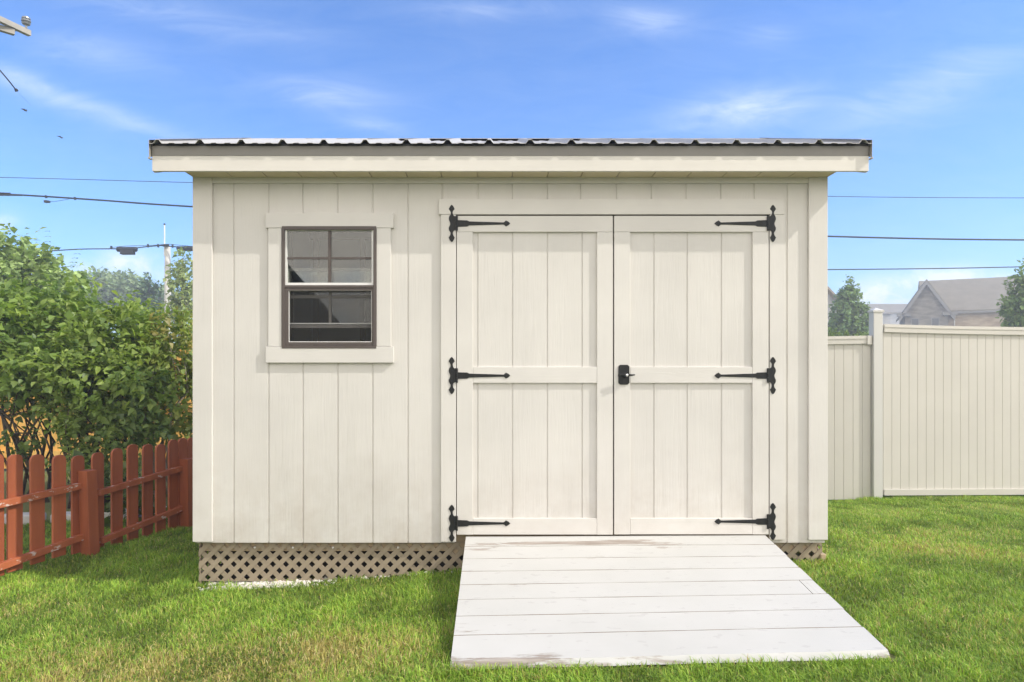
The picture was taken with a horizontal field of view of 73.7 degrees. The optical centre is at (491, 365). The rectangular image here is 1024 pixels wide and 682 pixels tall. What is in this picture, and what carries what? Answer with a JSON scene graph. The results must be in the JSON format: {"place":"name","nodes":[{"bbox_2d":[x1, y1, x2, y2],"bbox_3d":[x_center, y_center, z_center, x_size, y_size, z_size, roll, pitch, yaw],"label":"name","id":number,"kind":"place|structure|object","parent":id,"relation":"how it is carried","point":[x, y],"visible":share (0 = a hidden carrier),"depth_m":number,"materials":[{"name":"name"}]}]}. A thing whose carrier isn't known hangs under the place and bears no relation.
{"place":"outdoors","nodes":[
{"label":"outdoors","id":0,"kind":"place"},
{"bbox_2d":[0,177,988,197],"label":"overhead wire","id":1,"kind":"object","parent":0,"point":[828,196],"visible":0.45,"depth_m":23.99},
{"bbox_2d":[0,469,1023,681],"bbox_3d":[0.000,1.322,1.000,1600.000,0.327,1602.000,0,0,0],"label":"ground","id":2,"kind":"structure","parent":0,"point":[48,508],"depth_m":3.37,"materials":[{"name":"green plant"}]},
{"bbox_2d":[0,16,30,35],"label":"utility pole","id":3,"kind":"object","parent":2,"relation":"on","point":[7,26],"visible":1,"depth_m":12.26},
{"bbox_2d":[0,70,17,91],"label":"service wire","id":4,"kind":"object","parent":3,"relation":"attached to","point":[16,89],"visible":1,"depth_m":12.16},
{"bbox_2d":[0,389,49,502],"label":"leaning sapling","id":5,"kind":"object","parent":2,"relation":"on","point":[24,448],"visible":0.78,"depth_m":6.93,"materials":[{"name":"green plant"}]},
{"bbox_2d":[4,512,46,524],"bbox_3d":[-4.150,1.375,6.050,0.340,0.135,0.140,0,0,0],"label":"edging stone","id":6,"kind":"object","parent":2,"relation":"on","point":[25,517],"visible":0.13,"depth_m":5.98,"materials":[{"name":"stone"}]},
{"bbox_2d":[0,223,105,312],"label":"broadleaf tree","id":7,"kind":"object","parent":2,"relation":"on","point":[20,252],"visible":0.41,"depth_m":14.73,"materials":[{"name":"green plant"}]},
{"bbox_2d":[50,511,70,522],"bbox_3d":[-3.750,1.379,6.120,0.340,0.125,0.140,0,0,0],"label":"edging stone","id":8,"kind":"object","parent":2,"relation":"on","point":[68,515],"visible":0.12,"depth_m":6.05,"materials":[{"name":"stone"}]},
{"bbox_2d":[0,231,124,494],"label":"lilac shrub","id":9,"kind":"object","parent":2,"relation":"on","point":[30,318],"visible":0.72,"depth_m":6.89,"materials":[{"name":"green plant"}]},
{"bbox_2d":[77,265,113,304],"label":"tree","id":10,"kind":"object","parent":2,"relation":"on","point":[92,267],"visible":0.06,"depth_m":61.16,"materials":[{"name":"green plant"}]},
{"bbox_2d":[0,437,192,575],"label":"picket fence","id":11,"kind":"object","parent":2,"relation":"on","point":[87,489],"visible":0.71,"depth_m":4.85,"materials":[{"name":"red wood"}]},
{"bbox_2d":[0,346,192,468],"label":"board fence","id":12,"kind":"object","parent":2,"relation":"on","point":[56,450],"visible":0.01,"depth_m":9.30,"materials":[{"name":"orange wood"}]},
{"bbox_2d":[30,380,171,508],"bbox_3d":[-3.846,0.788,6.751,1.242,1.336,0.958,0,0,-26],"label":"understory bush","id":13,"kind":"object","parent":2,"relation":"on","point":[86,449],"visible":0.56,"depth_m":6.63,"materials":[{"name":"green plant"}]},
{"bbox_2d":[21,288,185,501],"bbox_3d":[-3.924,0.322,7.084,1.496,2.296,1.603,0,0,0],"label":"lilac shrub","id":14,"kind":"object","parent":2,"relation":"on","point":[127,380],"visible":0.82,"depth_m":6.76,"materials":[{"name":"green plant"}]},
{"bbox_2d":[86,266,121,326],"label":"tree","id":15,"kind":"object","parent":2,"relation":"on","point":[100,279],"visible":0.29,"depth_m":60.66,"materials":[{"name":"green plant"}]},
{"bbox_2d":[100,266,138,325],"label":"tree","id":16,"kind":"object","parent":2,"relation":"on","point":[108,292],"visible":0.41,"depth_m":60.84,"materials":[{"name":"green plant"}]},
{"bbox_2d":[73,450,167,528],"bbox_3d":[-3.170,1.080,5.949,0.704,0.726,0.644,0,0,33],"label":"weed clump","id":17,"kind":"object","parent":2,"relation":"on","point":[107,506],"visible":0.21,"depth_m":5.86,"materials":[{"name":"green plant"}]},
{"bbox_2d":[104,509,141,519],"bbox_3d":[-3.350,1.372,6.200,0.340,0.135,0.140,0,0,0],"label":"edging stone","id":18,"kind":"object","parent":2,"relation":"on","point":[106,514],"visible":0.02,"depth_m":6.13,"materials":[{"name":"stone"}]},
{"bbox_2d":[111,271,151,304],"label":"tree","id":19,"kind":"object","parent":2,"relation":"on","point":[121,289],"visible":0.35,"depth_m":60.69,"materials":[{"name":"green plant"}]},
{"bbox_2d":[135,272,163,324],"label":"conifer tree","id":20,"kind":"object","parent":2,"relation":"on","point":[154,290],"visible":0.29,"depth_m":43.80,"materials":[{"name":"green plant"}]},
{"bbox_2d":[111,302,192,496],"bbox_3d":[-3.368,0.382,7.449,1.079,2.173,1.190,0,0,20],"label":"lilac shrub","id":21,"kind":"object","parent":2,"relation":"on","point":[183,391],"visible":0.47,"depth_m":7.18,"materials":[{"name":"green plant"}]},
{"bbox_2d":[136,282,177,321],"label":"tree","id":22,"kind":"object","parent":2,"relation":"on","point":[160,298],"visible":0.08,"depth_m":61.38,"materials":[{"name":"green plant"}]},
{"bbox_2d":[163,223,170,333],"bbox_3d":[-13.852,-2.236,29.175,0.312,7.673,0.370,0,0,0],"label":"utility pole","id":23,"kind":"object","parent":2,"relation":"on","point":[167,252],"visible":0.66,"depth_m":29.09,"materials":[{"name":"wood"}]},
{"bbox_2d":[112,244,185,247],"bbox_3d":[-14.277,-5.077,28.930,3.821,0.171,0.022,0,0,0],"label":"overhead wire","id":24,"kind":"object","parent":23,"relation":"attached to","point":[152,245],"visible":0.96,"depth_m":28.92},
{"bbox_2d":[176,246,192,250],"bbox_3d":[-12.809,-4.947,28.800,0.907,0.210,0.210,0,0,0],"label":"cable closure","id":25,"kind":"object","parent":24,"relation":"hanging from","point":[188,248],"visible":0.43,"depth_m":28.71,"materials":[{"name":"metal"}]},
{"bbox_2d":[48,245,1018,269],"bbox_3d":[0.870,-4.543,29.000,60.903,1.197,0.048,0,0,0],"label":"overhead wire","id":26,"kind":"object","parent":23,"relation":"attached to","point":[828,269],"visible":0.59,"depth_m":28.98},
{"bbox_2d":[116,247,137,254],"bbox_3d":[-15.380,-4.857,28.793,0.842,0.324,0.225,0,0,0],"label":"cable closure","id":27,"kind":"object","parent":26,"relation":"hanging from","point":[127,250],"visible":1,"depth_m":28.70,"materials":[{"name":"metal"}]},
{"bbox_2d":[162,246,192,335],"bbox_3d":[-11.711,-1.518,25.930,1.705,6.082,1.619,0,0,-16],"label":"birch tree","id":28,"kind":"object","parent":2,"relation":"on","point":[184,294],"visible":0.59,"depth_m":25.80,"materials":[{"name":"green plant"}]},
{"bbox_2d":[195,569,448,591],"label":"gravel","id":29,"kind":"structure","parent":2,"relation":"on","point":[296,581],"depth_m":3.99,"materials":[{"name":"white gravel"}]},
{"bbox_2d":[148,138,872,585],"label":"shed","id":30,"kind":"structure","parent":2,"relation":"on","point":[418,354],"depth_m":3.98,"materials":[{"name":"paint"}]},
{"bbox_2d":[282,226,376,347],"bbox_3d":[-0.942,-0.455,3.993,0.548,0.709,0.075,0,0,0],"label":"window","id":31,"kind":"structure","parent":30,"relation":"in","point":[287,286],"depth_m":3.96,"materials":[{"name":"brown plastic"}]},
{"bbox_2d":[449,205,612,541],"bbox_3d":[0.228,0.044,3.978,0.953,1.955,0.056,0,0,0],"label":"door","id":32,"kind":"structure","parent":30,"relation":"in","point":[533,374],"depth_m":3.98,"materials":[{"name":"paint"}]},
{"bbox_2d":[613,205,775,539],"bbox_3d":[1.181,0.038,3.961,0.938,1.945,0.091,0,0,0],"label":"door","id":33,"kind":"structure","parent":30,"relation":"in","point":[692,374],"depth_m":3.98,"materials":[{"name":"paint"}]},
{"bbox_2d":[450,535,889,669],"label":"ramp","id":34,"kind":"structure","parent":2,"relation":"on","point":[599,600],"depth_m":3.13,"materials":[{"name":"white paint"}]},
{"bbox_2d":[828,287,837,325],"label":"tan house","id":35,"kind":"structure","parent":2,"relation":"on","point":[831,298],"depth_m":52.00,"materials":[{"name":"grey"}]},
{"bbox_2d":[828,327,868,335],"bbox_3d":[9.220,0.219,18.041,1.642,2.513,0.968,0,0,0],"label":"garden bush","id":36,"kind":"object","parent":2,"relation":"on","point":[846,332],"visible":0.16,"depth_m":17.85,"materials":[{"name":"green plant"}]},
{"bbox_2d":[828,274,869,335],"bbox_3d":[17.832,-1.528,34.011,2.289,6.107,2.134,0,0,0],"label":"tree","id":37,"kind":"object","parent":2,"relation":"on","point":[847,307],"visible":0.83,"depth_m":33.66,"materials":[{"name":"green plant"}]},
{"bbox_2d":[828,336,871,499],"bbox_3d":[2.757,0.557,7.283,2.566,1.758,0.084,0,0,0],"label":"vinyl fence","id":38,"kind":"object","parent":2,"relation":"on","point":[849,417],"visible":0.23,"depth_m":7.27,"materials":[{"name":"beige plastic"}]},
{"bbox_2d":[867,308,883,498],"bbox_3d":[4.094,0.448,7.274,0.114,2.134,0.114,0,0,0],"label":"fence post","id":39,"kind":"object","parent":2,"relation":"on","point":[876,324],"visible":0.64,"depth_m":7.22,"materials":[{"name":"beige plastic"}]},
{"bbox_2d":[859,305,893,323],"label":"grey house","id":40,"kind":"structure","parent":2,"relation":"on","point":[886,317],"depth_m":95.00,"materials":[{"name":"grey"}]},
{"bbox_2d":[866,304,906,323],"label":"house","id":41,"kind":"structure","parent":2,"relation":"on","point":[895,309],"depth_m":126.94,"materials":[{"name":"grey"}]},
{"bbox_2d":[883,324,1023,494],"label":"vinyl fence","id":42,"kind":"object","parent":2,"relation":"on","point":[953,410],"visible":0.99,"depth_m":7.33,"materials":[{"name":"beige plastic"}]},
{"bbox_2d":[896,277,1019,326],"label":"brick house","id":43,"kind":"structure","parent":2,"relation":"on","point":[964,302],"depth_m":58.62,"materials":[{"name":"grey"}]},
{"bbox_2d":[911,318,918,324],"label":"window","id":44,"kind":"structure","parent":43,"relation":"in","point":[914,321],"depth_m":58.82,"materials":[{"name":"grey glass"}]},
{"bbox_2d":[931,317,939,325],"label":"window","id":45,"kind":"structure","parent":43,"relation":"in","point":[934,320],"depth_m":58.13,"materials":[{"name":"grey glass"}]},
{"bbox_2d":[995,258,1023,326],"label":"tree","id":46,"kind":"object","parent":2,"relation":"on","point":[1011,310],"visible":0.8,"depth_m":24.03,"materials":[{"name":"green plant"}]},
{"bbox_2d":[0,0,1023,342],"label":"sky","id":47,"kind":"structure","parent":0,"point":[936,87],"materials":[{"name":"blue"}]},
{"bbox_2d":[23,194,1023,240],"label":"overhead wire","id":48,"kind":"object","parent":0,"point":[828,235],"visible":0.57,"depth_m":23.98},
{"bbox_2d":[0,192,23,195],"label":"cable splice","id":49,"kind":"object","parent":48,"relation":"attached to","point":[5,194],"visible":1,"depth_m":23.92,"materials":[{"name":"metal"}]}
]}

